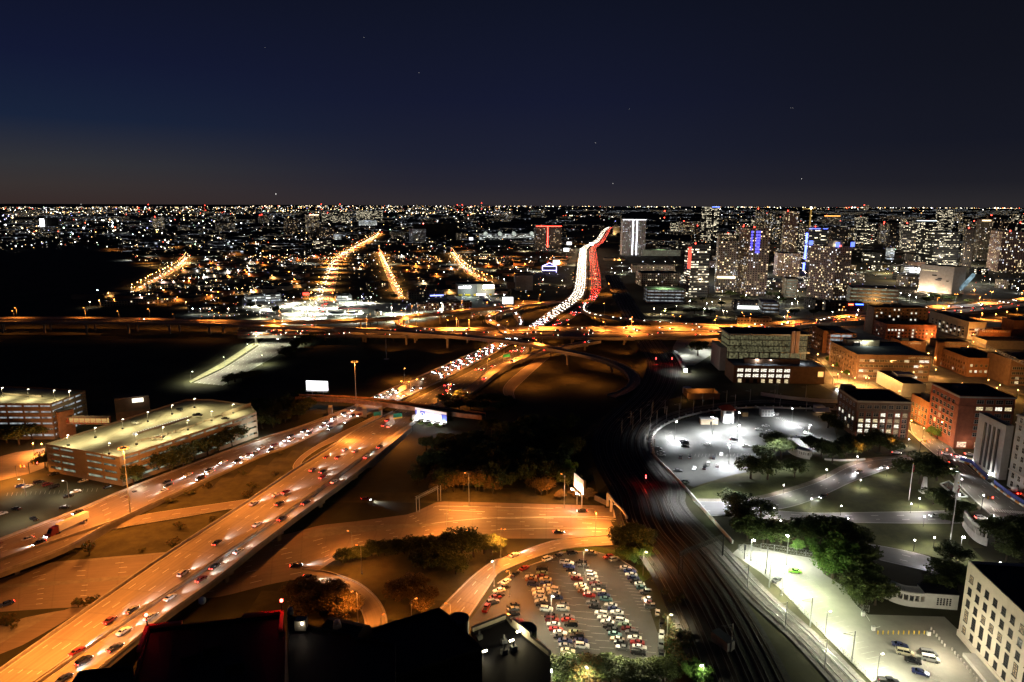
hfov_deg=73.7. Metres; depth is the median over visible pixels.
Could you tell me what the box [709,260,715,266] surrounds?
building
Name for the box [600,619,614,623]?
sedan car
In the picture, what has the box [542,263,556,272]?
lit gable
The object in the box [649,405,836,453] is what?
retaining wall
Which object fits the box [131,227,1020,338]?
distant traffic
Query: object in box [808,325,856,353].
open deck building
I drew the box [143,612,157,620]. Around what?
sedan car
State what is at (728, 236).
skyline tower
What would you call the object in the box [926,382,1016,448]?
red brick building
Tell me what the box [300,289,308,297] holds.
shop building
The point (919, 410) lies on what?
brick building
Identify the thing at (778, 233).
skyline tower
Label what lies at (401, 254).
city lamps
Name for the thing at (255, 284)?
warehouse
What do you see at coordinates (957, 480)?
obelisk
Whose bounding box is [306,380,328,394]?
billboard
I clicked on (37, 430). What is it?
oak tree
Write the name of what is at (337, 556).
oak tree
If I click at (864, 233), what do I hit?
office tower
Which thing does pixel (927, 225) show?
office tower
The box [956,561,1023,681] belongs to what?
stone office building
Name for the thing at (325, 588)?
autumn tree
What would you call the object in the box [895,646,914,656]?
minivan
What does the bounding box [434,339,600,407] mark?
flyover
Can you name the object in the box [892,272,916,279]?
building
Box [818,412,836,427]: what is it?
oak tree
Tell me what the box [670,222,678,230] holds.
skyline tower
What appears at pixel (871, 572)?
oak tree
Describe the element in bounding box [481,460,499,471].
oak tree
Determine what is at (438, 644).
hotel block
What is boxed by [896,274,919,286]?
building
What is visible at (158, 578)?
elevated freeway
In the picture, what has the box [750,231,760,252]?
blue window
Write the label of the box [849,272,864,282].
building
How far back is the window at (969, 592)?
216.19 m
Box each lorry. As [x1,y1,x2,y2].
[43,511,88,537]
[395,385,405,393]
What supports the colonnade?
on the ground at (102, 364)
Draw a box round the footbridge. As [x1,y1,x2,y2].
[65,415,110,424]
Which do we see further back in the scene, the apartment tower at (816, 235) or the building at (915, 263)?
the building at (915, 263)
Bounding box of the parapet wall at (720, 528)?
[654,454,732,543]
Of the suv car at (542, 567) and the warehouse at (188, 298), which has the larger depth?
the warehouse at (188, 298)
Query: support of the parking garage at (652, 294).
on the ground at (102, 364)
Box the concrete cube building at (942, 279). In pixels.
[918,264,974,294]
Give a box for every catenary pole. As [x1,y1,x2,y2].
[723,623,732,651]
[739,565,748,588]
[758,548,767,573]
[762,561,771,587]
[778,601,787,629]
[802,598,812,626]
[816,638,827,668]
[843,631,855,661]
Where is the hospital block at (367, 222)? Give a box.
[359,220,376,224]
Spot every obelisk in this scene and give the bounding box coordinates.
[918,477,927,493]
[951,473,960,499]
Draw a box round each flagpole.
[908,463,914,499]
[950,482,959,539]
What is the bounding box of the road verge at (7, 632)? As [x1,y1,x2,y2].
[0,610,62,642]
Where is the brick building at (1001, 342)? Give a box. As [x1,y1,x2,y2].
[971,336,1023,349]
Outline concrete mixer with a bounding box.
[1008,486,1020,494]
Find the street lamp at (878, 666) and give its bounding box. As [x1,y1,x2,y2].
[875,653,883,681]
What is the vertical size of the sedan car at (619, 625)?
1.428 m
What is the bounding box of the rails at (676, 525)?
[596,275,784,681]
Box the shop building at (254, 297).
[245,293,264,301]
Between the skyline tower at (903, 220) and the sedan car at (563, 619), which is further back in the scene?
the skyline tower at (903, 220)
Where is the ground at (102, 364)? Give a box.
[0,204,1023,681]
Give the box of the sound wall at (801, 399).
[761,392,837,402]
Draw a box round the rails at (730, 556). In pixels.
[641,400,858,681]
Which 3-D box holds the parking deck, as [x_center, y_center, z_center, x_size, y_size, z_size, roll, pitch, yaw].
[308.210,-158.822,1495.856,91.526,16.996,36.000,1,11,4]
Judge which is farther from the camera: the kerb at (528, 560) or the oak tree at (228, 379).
the oak tree at (228, 379)
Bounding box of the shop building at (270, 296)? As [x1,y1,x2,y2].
[264,292,281,301]
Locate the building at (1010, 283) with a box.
[995,278,1023,288]
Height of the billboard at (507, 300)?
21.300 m
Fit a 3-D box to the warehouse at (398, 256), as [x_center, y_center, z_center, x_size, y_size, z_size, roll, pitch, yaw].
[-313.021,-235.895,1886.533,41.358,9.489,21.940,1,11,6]
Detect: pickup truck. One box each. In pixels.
[482,602,490,612]
[536,600,551,606]
[559,559,573,564]
[591,582,606,589]
[644,602,655,608]
[877,675,899,681]
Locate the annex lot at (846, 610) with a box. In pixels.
[733,544,983,681]
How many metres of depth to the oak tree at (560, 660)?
205.66 m
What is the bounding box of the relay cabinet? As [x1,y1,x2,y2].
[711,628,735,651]
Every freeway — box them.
[0,404,378,577]
[0,411,419,681]
[373,249,586,407]
[393,248,601,413]
[580,227,608,248]
[589,227,611,248]
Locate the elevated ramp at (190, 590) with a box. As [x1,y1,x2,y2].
[35,424,411,681]
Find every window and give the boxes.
[132,398,143,402]
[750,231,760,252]
[956,442,965,446]
[961,625,965,634]
[963,609,968,623]
[965,599,969,608]
[967,586,971,596]
[968,574,973,584]
[968,633,972,643]
[970,617,975,631]
[972,606,977,616]
[974,594,979,604]
[976,582,980,592]
[976,642,980,651]
[977,625,983,640]
[979,422,986,464]
[980,615,985,625]
[982,602,987,612]
[983,424,990,467]
[984,589,988,600]
[984,651,988,660]
[985,407,992,410]
[986,400,993,403]
[986,634,991,649]
[987,426,995,469]
[988,623,993,633]
[990,610,995,621]
[991,429,999,472]
[992,598,997,608]
[992,660,997,670]
[994,643,999,658]
[996,631,1001,642]
[998,618,1003,629]
[1000,669,1005,680]
[1001,605,1005,616]
[1002,652,1008,668]
[1003,414,1010,417]
[1005,401,1012,404]
[1005,641,1010,652]
[1007,627,1012,639]
[1009,614,1014,625]
[1011,662,1017,678]
[1014,650,1019,662]
[1016,637,1022,648]
[1018,623,1023,635]
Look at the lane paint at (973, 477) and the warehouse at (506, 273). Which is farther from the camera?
the warehouse at (506, 273)
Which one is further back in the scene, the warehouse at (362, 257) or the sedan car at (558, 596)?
the warehouse at (362, 257)
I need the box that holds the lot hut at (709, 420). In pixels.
[699,417,717,424]
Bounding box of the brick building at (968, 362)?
[933,341,989,376]
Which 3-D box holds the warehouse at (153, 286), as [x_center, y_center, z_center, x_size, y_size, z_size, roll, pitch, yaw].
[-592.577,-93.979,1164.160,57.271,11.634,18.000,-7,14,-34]
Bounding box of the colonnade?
[962,510,987,545]
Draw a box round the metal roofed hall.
[876,370,925,396]
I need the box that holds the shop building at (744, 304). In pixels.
[731,298,761,309]
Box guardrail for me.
[108,508,228,530]
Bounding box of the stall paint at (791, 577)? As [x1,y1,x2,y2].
[7,411,939,681]
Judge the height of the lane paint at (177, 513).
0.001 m
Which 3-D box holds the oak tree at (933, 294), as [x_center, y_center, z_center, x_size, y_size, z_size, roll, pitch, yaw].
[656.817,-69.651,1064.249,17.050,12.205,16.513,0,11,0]
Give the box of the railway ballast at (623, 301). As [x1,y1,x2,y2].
[591,275,791,681]
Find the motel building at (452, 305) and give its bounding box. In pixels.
[442,300,471,309]
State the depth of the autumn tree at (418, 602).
240.89 m
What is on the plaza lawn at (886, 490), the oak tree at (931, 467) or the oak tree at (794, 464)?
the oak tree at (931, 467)
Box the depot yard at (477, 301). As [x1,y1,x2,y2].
[455,296,505,306]
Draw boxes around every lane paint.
[32,508,607,603]
[114,499,244,528]
[384,256,586,398]
[394,256,601,413]
[438,506,604,529]
[459,536,610,615]
[694,458,889,515]
[766,511,916,522]
[921,435,1013,513]
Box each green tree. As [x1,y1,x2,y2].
[559,459,578,482]
[614,545,631,560]
[624,549,642,564]
[632,543,658,556]
[681,657,704,677]
[687,661,715,681]
[760,531,776,545]
[789,538,805,551]
[803,535,820,548]
[809,538,833,569]
[809,548,836,572]
[813,545,855,578]
[819,530,865,561]
[827,548,859,576]
[926,425,934,435]
[930,427,942,438]
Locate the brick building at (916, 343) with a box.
[890,337,925,351]
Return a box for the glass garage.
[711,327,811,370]
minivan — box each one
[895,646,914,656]
[919,647,938,656]
[920,652,939,663]
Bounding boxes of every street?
[0,448,44,479]
[133,257,187,290]
[315,233,379,299]
[378,252,403,296]
[451,252,493,282]
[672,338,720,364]
[695,457,913,515]
[756,510,961,523]
[807,338,878,394]
[839,382,877,387]
[868,544,938,573]
[908,430,1023,544]
[910,423,949,446]
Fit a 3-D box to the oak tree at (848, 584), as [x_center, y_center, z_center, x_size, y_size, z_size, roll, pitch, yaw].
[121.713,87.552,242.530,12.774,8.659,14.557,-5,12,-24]
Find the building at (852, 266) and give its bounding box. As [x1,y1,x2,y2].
[850,264,855,269]
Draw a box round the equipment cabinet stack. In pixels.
[759,408,773,415]
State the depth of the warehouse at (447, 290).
1124.97 m
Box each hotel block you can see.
[72,665,133,681]
[132,597,288,681]
[287,607,395,681]
[308,227,333,239]
[313,240,330,248]
[372,607,481,681]
[391,231,405,237]
[471,614,550,681]
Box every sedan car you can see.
[0,599,14,607]
[11,506,21,509]
[14,483,25,487]
[21,535,33,540]
[29,516,37,520]
[32,539,45,544]
[54,672,72,681]
[59,505,70,508]
[68,646,85,655]
[70,489,80,493]
[72,509,83,514]
[102,615,117,624]
[106,642,123,652]
[115,626,131,635]
[124,605,139,613]
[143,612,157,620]
[163,593,176,601]
[195,575,207,582]
[209,563,220,569]
[212,539,221,545]
[233,548,243,553]
[249,501,258,505]
[252,521,262,526]
[271,492,279,496]
[274,501,283,505]
[277,516,286,520]
[290,562,302,567]
[301,500,310,504]
[303,574,314,578]
[489,594,501,598]
[492,592,504,596]
[493,587,505,592]
[499,584,510,588]
[501,578,510,584]
[506,602,519,607]
[506,606,519,611]
[506,611,520,616]
[509,552,518,557]
[510,570,519,576]
[519,565,529,570]
[525,574,536,578]
[525,577,537,581]
[531,587,543,590]
[534,595,546,599]
[534,598,547,602]
[536,570,547,574]
[537,573,548,578]
[539,576,551,580]
[540,580,552,584]
[543,583,554,588]
[544,612,557,616]
[546,621,559,626]
[547,590,560,595]
[549,626,562,631]
[550,594,562,599]
[553,529,563,533]
[553,553,563,557]
[553,629,566,634]
[553,633,567,639]
[556,601,568,605]
[558,637,572,643]
[559,642,572,648]
[560,647,574,652]
[561,613,574,618]
[561,617,574,622]
[563,563,574,567]
[566,567,577,571]
[568,572,580,576]
[568,629,581,633]
[571,575,582,580]
[574,582,586,586]
[574,637,587,642]
[576,585,588,589]
[577,508,586,512]
[577,563,589,567]
[577,588,590,593]
[577,651,591,655]
[583,592,595,597]
[586,550,597,554]
[586,599,599,604]
[587,578,598,582]
[588,603,601,609]
[593,588,605,592]
[597,592,609,596]
[597,615,610,619]
[599,596,612,601]
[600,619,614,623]
[602,623,616,628]
[603,553,613,558]
[604,602,617,606]
[606,626,620,631]
[607,606,620,610]
[608,630,621,636]
[610,609,623,614]
[610,635,624,641]
[613,614,626,618]
[614,639,628,644]
[615,644,629,650]
[617,622,631,627]
[620,565,631,569]
[621,625,635,630]
[623,568,635,572]
[625,572,637,575]
[627,575,639,579]
[627,634,641,639]
[630,578,641,583]
[630,639,644,644]
[632,643,646,649]
[634,581,644,585]
[636,585,645,589]
[641,596,651,600]
[655,609,659,615]
[658,629,663,638]
[658,639,663,648]
[658,648,664,656]
[659,619,663,627]
[771,576,781,583]
[788,568,801,573]
[891,641,908,647]
[904,656,921,664]
[911,667,929,676]
[929,513,939,517]
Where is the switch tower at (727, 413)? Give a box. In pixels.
[718,404,737,422]
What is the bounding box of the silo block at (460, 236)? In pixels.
[456,233,465,239]
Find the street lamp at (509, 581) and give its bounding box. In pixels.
[506,570,509,596]
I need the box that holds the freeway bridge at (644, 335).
[237,297,1023,344]
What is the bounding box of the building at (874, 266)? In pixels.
[867,262,891,270]
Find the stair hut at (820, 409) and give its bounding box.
[813,405,830,412]
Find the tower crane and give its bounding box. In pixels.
[808,207,815,226]
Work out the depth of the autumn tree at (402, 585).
247.81 m
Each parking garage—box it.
[0,386,88,439]
[45,399,257,485]
[641,249,680,255]
[643,286,684,302]
[758,299,779,314]
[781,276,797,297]
[846,285,898,303]
[900,266,920,273]
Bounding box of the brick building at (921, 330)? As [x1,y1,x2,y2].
[864,316,936,339]
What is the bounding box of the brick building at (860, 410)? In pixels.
[836,384,912,438]
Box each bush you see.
[0,612,16,624]
[1,614,19,628]
[70,597,83,607]
[79,594,99,606]
[81,540,95,555]
[164,537,180,546]
[165,498,178,502]
[173,521,186,528]
[183,490,196,493]
[202,482,212,488]
[209,515,216,520]
[242,490,254,498]
[246,482,259,487]
[662,612,675,629]
[662,634,680,653]
[668,623,690,642]
[670,641,685,662]
[677,653,697,666]
[680,630,696,648]
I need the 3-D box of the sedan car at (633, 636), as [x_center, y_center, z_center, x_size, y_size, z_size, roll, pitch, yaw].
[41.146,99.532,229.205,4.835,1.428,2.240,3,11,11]
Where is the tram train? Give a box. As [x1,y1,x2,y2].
[673,350,686,371]
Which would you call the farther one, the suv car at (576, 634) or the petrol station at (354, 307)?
the petrol station at (354, 307)
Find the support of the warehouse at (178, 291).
on the ground at (102, 364)
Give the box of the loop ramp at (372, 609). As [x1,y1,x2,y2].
[302,570,385,627]
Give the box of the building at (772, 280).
[767,277,780,285]
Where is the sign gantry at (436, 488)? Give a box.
[415,485,440,511]
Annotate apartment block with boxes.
[635,270,680,285]
[773,252,800,276]
[828,338,930,381]
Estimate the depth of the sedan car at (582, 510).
323.59 m
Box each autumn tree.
[279,576,307,596]
[287,589,321,615]
[293,576,326,594]
[300,588,335,615]
[314,581,345,599]
[324,587,357,615]
[325,578,350,590]
[331,591,365,619]
[381,580,396,599]
[386,577,419,601]
[404,571,429,593]
[408,590,434,612]
[415,585,438,607]
[429,478,447,492]
[433,470,452,490]
[443,473,462,491]
[451,470,473,491]
[467,469,483,490]
[476,470,492,491]
[483,476,503,493]
[524,477,542,492]
[533,477,550,494]
[539,476,556,493]
[554,489,566,499]
[566,487,581,498]
[566,659,600,681]
[577,652,609,680]
[579,487,595,499]
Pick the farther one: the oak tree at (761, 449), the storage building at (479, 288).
the storage building at (479, 288)
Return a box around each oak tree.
[0,424,14,442]
[0,424,34,444]
[20,423,44,440]
[30,450,50,467]
[34,426,55,433]
[120,464,145,484]
[141,451,173,468]
[151,450,184,470]
[167,444,197,465]
[179,439,211,461]
[198,436,223,456]
[208,431,236,451]
[221,375,235,383]
[222,425,248,445]
[227,373,242,381]
[235,371,249,380]
[244,371,258,379]
[257,409,274,421]
[257,413,269,428]
[265,416,282,427]
[270,306,283,313]
[275,411,295,422]
[277,348,292,357]
[280,345,297,351]
[281,401,297,410]
[288,397,301,404]
[288,405,307,418]
[289,340,301,345]
[292,401,312,413]
[293,336,313,346]
[298,396,316,408]
[304,333,318,342]
[332,548,346,562]
[340,547,354,561]
[345,547,360,560]
[353,545,365,559]
[359,544,371,559]
[363,539,378,555]
[367,540,385,555]
[377,538,391,555]
[380,539,398,554]
[389,538,404,554]
[396,537,411,553]
[403,534,418,551]
[407,467,429,484]
[407,546,436,569]
[410,462,434,472]
[412,542,449,569]
[413,537,422,550]
[415,535,433,546]
[416,451,434,473]
[417,436,433,449]
[422,447,439,453]
[423,533,436,545]
[427,436,453,450]
[427,536,457,559]
[430,468,451,491]
[435,432,453,438]
[435,533,452,543]
[436,393,454,401]
[437,549,472,573]
[441,526,483,552]
[442,400,453,406]
[444,465,465,487]
[446,433,457,443]
[453,390,467,399]
[463,395,475,400]
[463,398,475,408]
[464,532,490,557]
[467,474,490,490]
[472,466,495,481]
[475,456,494,468]
[475,532,497,553]
[476,314,484,322]
[478,418,501,432]
[479,535,507,554]
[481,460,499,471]
[489,469,517,489]
[491,469,509,478]
[492,421,512,429]
[497,457,522,469]
[498,465,515,475]
[500,459,520,468]
[509,468,522,484]
[514,458,539,479]
[514,464,536,486]
[533,458,561,475]
[536,460,556,478]
[540,459,562,477]
[546,451,571,465]
[550,652,578,681]
[552,650,597,681]
[555,467,582,489]
[557,435,585,448]
[559,443,576,455]
[563,437,581,457]
[578,652,620,681]
[599,652,625,681]
[607,522,655,550]
[609,521,629,533]
[609,655,658,681]
[628,524,657,546]
[635,657,667,681]
[648,654,682,681]
[685,341,710,355]
[717,487,753,507]
[723,499,757,519]
[724,290,736,296]
[729,512,767,540]
[734,454,769,478]
[739,511,762,527]
[745,529,764,544]
[749,496,777,516]
[750,443,775,457]
[751,452,784,479]
[758,519,786,543]
[760,430,792,451]
[765,515,801,545]
[768,436,797,458]
[782,458,809,477]
[787,517,813,538]
[788,309,799,314]
[792,515,828,539]
[800,435,822,448]
[801,513,844,543]
[807,437,833,458]
[813,515,857,540]
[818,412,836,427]
[820,441,848,462]
[829,419,846,433]
[831,517,875,542]
[831,571,875,599]
[832,546,883,573]
[834,438,862,457]
[840,433,860,441]
[843,573,885,600]
[847,436,872,456]
[847,585,874,606]
[849,538,883,569]
[855,432,883,451]
[855,565,890,583]
[860,579,895,605]
[865,428,883,434]
[865,431,898,451]
[877,578,900,601]
[879,436,905,454]
[890,450,949,484]
[918,456,960,480]
[919,487,950,503]
[922,572,958,592]
[923,556,967,577]
[925,487,958,498]
[927,292,939,299]
[933,495,960,509]
[934,539,976,561]
[935,294,948,299]
[938,510,964,525]
[938,562,966,588]
[945,502,973,515]
[960,501,978,510]
[972,514,1021,543]
[988,516,1023,545]
[990,538,1023,560]
[1003,513,1023,523]
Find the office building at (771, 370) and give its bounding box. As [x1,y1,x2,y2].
[725,357,824,383]
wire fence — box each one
[739,543,811,555]
[740,546,876,681]
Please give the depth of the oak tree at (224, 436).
397.79 m
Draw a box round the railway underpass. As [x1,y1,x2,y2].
[594,492,627,543]
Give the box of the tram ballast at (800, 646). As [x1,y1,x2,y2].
[639,399,864,681]
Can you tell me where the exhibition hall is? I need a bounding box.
[479,231,533,239]
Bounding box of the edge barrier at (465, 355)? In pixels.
[370,249,579,397]
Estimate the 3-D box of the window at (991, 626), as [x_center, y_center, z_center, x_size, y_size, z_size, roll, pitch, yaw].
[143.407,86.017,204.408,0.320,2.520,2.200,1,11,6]
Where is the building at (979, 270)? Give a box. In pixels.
[969,267,987,273]
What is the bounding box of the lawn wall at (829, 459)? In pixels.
[824,458,865,460]
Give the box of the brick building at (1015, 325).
[1001,316,1023,336]
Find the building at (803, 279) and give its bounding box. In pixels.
[796,276,807,284]
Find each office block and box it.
[177,227,189,230]
[215,223,235,231]
[259,214,273,222]
[321,212,349,222]
[334,234,341,239]
[356,211,382,221]
[691,235,699,240]
[821,215,840,224]
[854,217,867,222]
[861,252,881,262]
[880,216,895,220]
[885,247,894,259]
[929,311,986,338]
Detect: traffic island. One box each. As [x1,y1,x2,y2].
[0,552,165,580]
[0,575,131,587]
[303,523,438,538]
[497,510,611,512]
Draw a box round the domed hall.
[612,221,619,234]
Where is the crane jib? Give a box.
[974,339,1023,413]
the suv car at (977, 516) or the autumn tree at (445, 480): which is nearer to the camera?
the suv car at (977, 516)
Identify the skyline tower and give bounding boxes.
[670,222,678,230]
[676,241,694,247]
[678,221,699,230]
[694,225,700,233]
[719,234,736,240]
[723,233,738,240]
[751,216,754,224]
[754,208,764,224]
[755,215,759,226]
[759,214,777,240]
[776,226,780,238]
[798,225,818,242]
[848,227,854,239]
[874,225,877,241]
[878,224,889,243]
[884,235,899,249]
[899,218,907,235]
[935,210,954,230]
[958,219,969,231]
[968,220,976,227]
[986,215,1003,229]
[1000,222,1015,230]
[1012,214,1023,222]
[1013,215,1021,222]
[1015,222,1023,230]
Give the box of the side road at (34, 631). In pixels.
[0,607,84,653]
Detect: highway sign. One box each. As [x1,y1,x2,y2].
[373,411,380,418]
[393,413,401,421]
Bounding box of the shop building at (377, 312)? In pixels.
[374,309,381,315]
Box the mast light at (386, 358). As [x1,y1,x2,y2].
[383,328,388,359]
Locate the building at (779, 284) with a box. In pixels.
[775,281,805,287]
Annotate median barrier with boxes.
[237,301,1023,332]
[383,248,587,408]
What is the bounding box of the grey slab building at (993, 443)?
[973,412,1013,479]
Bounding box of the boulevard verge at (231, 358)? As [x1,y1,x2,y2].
[190,338,259,382]
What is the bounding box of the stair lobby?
[114,391,150,420]
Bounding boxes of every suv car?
[33,479,43,483]
[42,482,52,486]
[48,483,59,488]
[74,654,92,666]
[177,569,188,576]
[196,475,204,480]
[486,598,499,603]
[527,580,539,586]
[532,590,545,595]
[536,565,547,570]
[539,605,552,611]
[542,555,552,561]
[545,615,558,621]
[546,586,558,591]
[556,604,569,611]
[564,620,577,626]
[566,549,577,554]
[570,631,583,638]
[575,558,587,563]
[575,641,589,648]
[585,569,596,574]
[586,573,597,578]
[594,610,607,615]
[608,556,619,561]
[615,616,628,622]
[625,628,639,634]
[631,647,645,655]
[640,588,651,593]
[974,514,987,518]
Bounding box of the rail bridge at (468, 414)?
[295,394,485,422]
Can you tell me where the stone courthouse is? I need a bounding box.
[1007,414,1023,495]
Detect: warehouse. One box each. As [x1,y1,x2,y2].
[71,292,103,299]
[98,290,129,296]
[100,296,177,306]
[114,294,155,299]
[127,291,169,296]
[131,257,158,260]
[145,283,183,290]
[155,256,172,258]
[157,288,190,294]
[158,279,183,283]
[159,295,200,301]
[175,278,197,282]
[178,275,201,279]
[182,268,205,272]
[187,303,221,312]
[188,292,223,298]
[190,264,211,266]
[193,266,213,270]
[195,289,234,295]
[196,273,220,277]
[197,282,225,288]
[198,261,217,263]
[198,281,223,283]
[204,256,221,259]
[205,278,239,283]
[210,287,238,291]
[211,265,230,268]
[212,263,238,267]
[213,269,234,273]
[214,259,234,262]
[219,258,244,261]
[226,274,247,278]
[230,268,252,271]
[236,264,260,268]
[238,271,263,276]
[240,259,264,263]
[245,269,273,273]
[246,258,269,261]
[249,287,276,292]
[252,283,259,287]
[256,257,277,260]
[260,255,285,258]
[260,262,279,265]
[263,284,292,290]
[270,261,292,263]
[270,275,298,278]
[272,266,293,269]
[274,263,298,267]
[277,259,295,262]
[278,272,309,276]
[279,269,305,272]
[279,279,303,283]
[280,282,305,287]
[288,257,308,260]
[307,255,321,257]
[346,265,366,268]
[350,262,369,266]
[355,255,371,258]
[366,280,388,289]
[390,254,406,257]
[402,268,419,271]
[405,257,421,260]
[407,289,443,298]
[408,256,431,259]
[408,279,429,283]
[411,264,437,267]
[411,277,434,281]
[428,270,453,274]
[429,271,448,276]
[430,258,444,260]
[436,287,455,292]
[440,266,457,270]
[446,278,474,284]
[471,255,487,258]
[477,263,498,266]
[483,260,506,263]
[484,261,504,265]
[487,258,504,259]
[492,257,511,260]
[494,285,510,290]
[494,289,508,293]
[496,269,524,272]
[502,271,530,275]
[504,265,528,268]
[504,267,527,271]
[513,262,533,265]
[515,298,539,304]
[520,259,536,262]
[525,255,538,258]
[546,258,566,259]
[549,260,566,264]
[550,255,571,257]
[604,258,624,259]
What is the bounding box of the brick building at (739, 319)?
[735,315,771,323]
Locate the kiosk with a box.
[741,411,748,416]
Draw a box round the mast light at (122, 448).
[117,446,130,511]
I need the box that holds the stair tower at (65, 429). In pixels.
[54,406,76,437]
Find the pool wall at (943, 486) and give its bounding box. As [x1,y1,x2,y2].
[940,480,967,497]
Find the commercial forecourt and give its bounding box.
[242,297,509,319]
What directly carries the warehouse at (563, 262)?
on the ground at (102, 364)
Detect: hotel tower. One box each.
[283,218,299,234]
[305,214,319,230]
[534,225,561,250]
[714,239,737,292]
[972,219,993,260]
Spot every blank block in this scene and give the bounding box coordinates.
[39,218,58,225]
[413,224,457,236]
[514,274,532,290]
[904,253,913,263]
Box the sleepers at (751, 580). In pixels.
[640,418,859,681]
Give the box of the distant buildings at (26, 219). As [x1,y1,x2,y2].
[0,209,1023,254]
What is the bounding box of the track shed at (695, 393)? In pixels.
[683,388,719,399]
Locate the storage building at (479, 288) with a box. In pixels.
[456,281,493,295]
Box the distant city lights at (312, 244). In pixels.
[0,205,1018,316]
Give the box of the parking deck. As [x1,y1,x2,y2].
[631,264,674,272]
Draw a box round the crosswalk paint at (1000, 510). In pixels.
[990,508,1023,520]
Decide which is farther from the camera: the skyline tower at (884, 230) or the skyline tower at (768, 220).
the skyline tower at (768, 220)
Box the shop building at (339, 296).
[335,293,351,300]
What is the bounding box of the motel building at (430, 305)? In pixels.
[416,300,438,310]
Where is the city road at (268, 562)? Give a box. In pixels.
[0,501,615,611]
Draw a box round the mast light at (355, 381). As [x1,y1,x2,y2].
[351,361,357,409]
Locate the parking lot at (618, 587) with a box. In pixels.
[469,552,664,681]
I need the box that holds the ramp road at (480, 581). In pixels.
[441,536,614,614]
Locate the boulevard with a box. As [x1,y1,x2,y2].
[194,298,330,384]
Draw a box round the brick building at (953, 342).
[929,337,968,346]
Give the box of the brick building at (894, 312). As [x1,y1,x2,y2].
[864,303,928,333]
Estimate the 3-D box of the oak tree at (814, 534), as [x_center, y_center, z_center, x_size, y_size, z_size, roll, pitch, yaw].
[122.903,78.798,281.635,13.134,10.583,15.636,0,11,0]
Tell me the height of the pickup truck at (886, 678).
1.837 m
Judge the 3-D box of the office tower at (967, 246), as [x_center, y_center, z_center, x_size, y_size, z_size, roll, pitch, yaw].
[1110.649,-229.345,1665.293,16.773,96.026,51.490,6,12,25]
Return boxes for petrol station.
[326,312,364,317]
[337,306,368,311]
[339,300,361,304]
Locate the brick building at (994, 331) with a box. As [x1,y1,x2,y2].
[977,327,1010,336]
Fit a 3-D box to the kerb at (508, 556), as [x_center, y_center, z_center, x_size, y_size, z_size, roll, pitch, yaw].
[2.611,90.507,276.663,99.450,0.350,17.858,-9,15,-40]
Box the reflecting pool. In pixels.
[942,482,964,496]
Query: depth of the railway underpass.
324.69 m
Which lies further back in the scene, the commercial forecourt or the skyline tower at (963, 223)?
the skyline tower at (963, 223)
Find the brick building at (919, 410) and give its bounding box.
[910,392,930,427]
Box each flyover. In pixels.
[0,300,560,332]
[0,320,640,397]
[395,313,421,327]
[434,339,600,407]
[485,305,526,339]
[512,312,523,326]
[581,302,717,325]
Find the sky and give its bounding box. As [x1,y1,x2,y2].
[0,0,1023,207]
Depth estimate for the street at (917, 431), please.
414.76 m
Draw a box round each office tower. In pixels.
[683,242,710,296]
[828,226,848,245]
[854,223,875,243]
[877,222,897,241]
[899,223,919,251]
[912,220,936,230]
[914,231,960,265]
[954,213,963,220]
[959,227,975,266]
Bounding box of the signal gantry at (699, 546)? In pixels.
[678,534,724,574]
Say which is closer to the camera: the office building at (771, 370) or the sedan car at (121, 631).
the sedan car at (121, 631)
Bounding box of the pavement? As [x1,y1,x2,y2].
[692,455,907,500]
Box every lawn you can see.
[562,546,621,558]
[690,449,983,565]
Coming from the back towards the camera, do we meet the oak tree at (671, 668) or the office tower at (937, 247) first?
the office tower at (937, 247)
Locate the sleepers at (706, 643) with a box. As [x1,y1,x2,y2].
[595,418,786,681]
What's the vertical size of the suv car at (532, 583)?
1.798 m
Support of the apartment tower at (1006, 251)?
on the ground at (102, 364)
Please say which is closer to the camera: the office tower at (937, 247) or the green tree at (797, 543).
the green tree at (797, 543)
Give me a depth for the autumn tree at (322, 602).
238.16 m
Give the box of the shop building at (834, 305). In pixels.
[823,299,863,311]
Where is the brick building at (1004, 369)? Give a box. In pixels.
[987,351,1023,385]
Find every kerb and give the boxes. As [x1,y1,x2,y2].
[302,568,387,622]
[305,578,365,623]
[440,535,609,607]
[469,544,613,616]
[497,551,665,681]
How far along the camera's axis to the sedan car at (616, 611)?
243.01 m
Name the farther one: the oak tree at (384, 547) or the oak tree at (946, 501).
the oak tree at (946, 501)
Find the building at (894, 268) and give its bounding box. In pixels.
[889,264,911,271]
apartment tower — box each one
[151,216,164,226]
[258,215,264,222]
[409,229,425,241]
[620,219,645,255]
[700,207,719,241]
[735,226,770,295]
[780,210,798,251]
[798,227,827,271]
[806,239,854,299]
[986,230,1023,272]
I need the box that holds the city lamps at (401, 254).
[180,231,891,270]
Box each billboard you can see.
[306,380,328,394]
[415,407,447,424]
[502,297,512,303]
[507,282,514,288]
[570,472,585,507]
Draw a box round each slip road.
[115,499,246,528]
[293,412,385,468]
[503,358,548,397]
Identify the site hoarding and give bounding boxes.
[960,457,987,478]
[994,480,1023,504]
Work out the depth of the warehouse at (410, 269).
1475.90 m
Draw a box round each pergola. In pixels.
[788,444,811,459]
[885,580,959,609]
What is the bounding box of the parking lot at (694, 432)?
[655,408,836,486]
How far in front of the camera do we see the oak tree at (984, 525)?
280.96 m
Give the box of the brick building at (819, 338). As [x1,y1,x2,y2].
[811,325,834,352]
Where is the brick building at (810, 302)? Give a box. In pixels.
[803,296,822,310]
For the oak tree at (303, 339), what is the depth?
695.08 m
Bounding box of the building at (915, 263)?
[908,261,925,266]
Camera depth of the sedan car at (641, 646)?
223.91 m

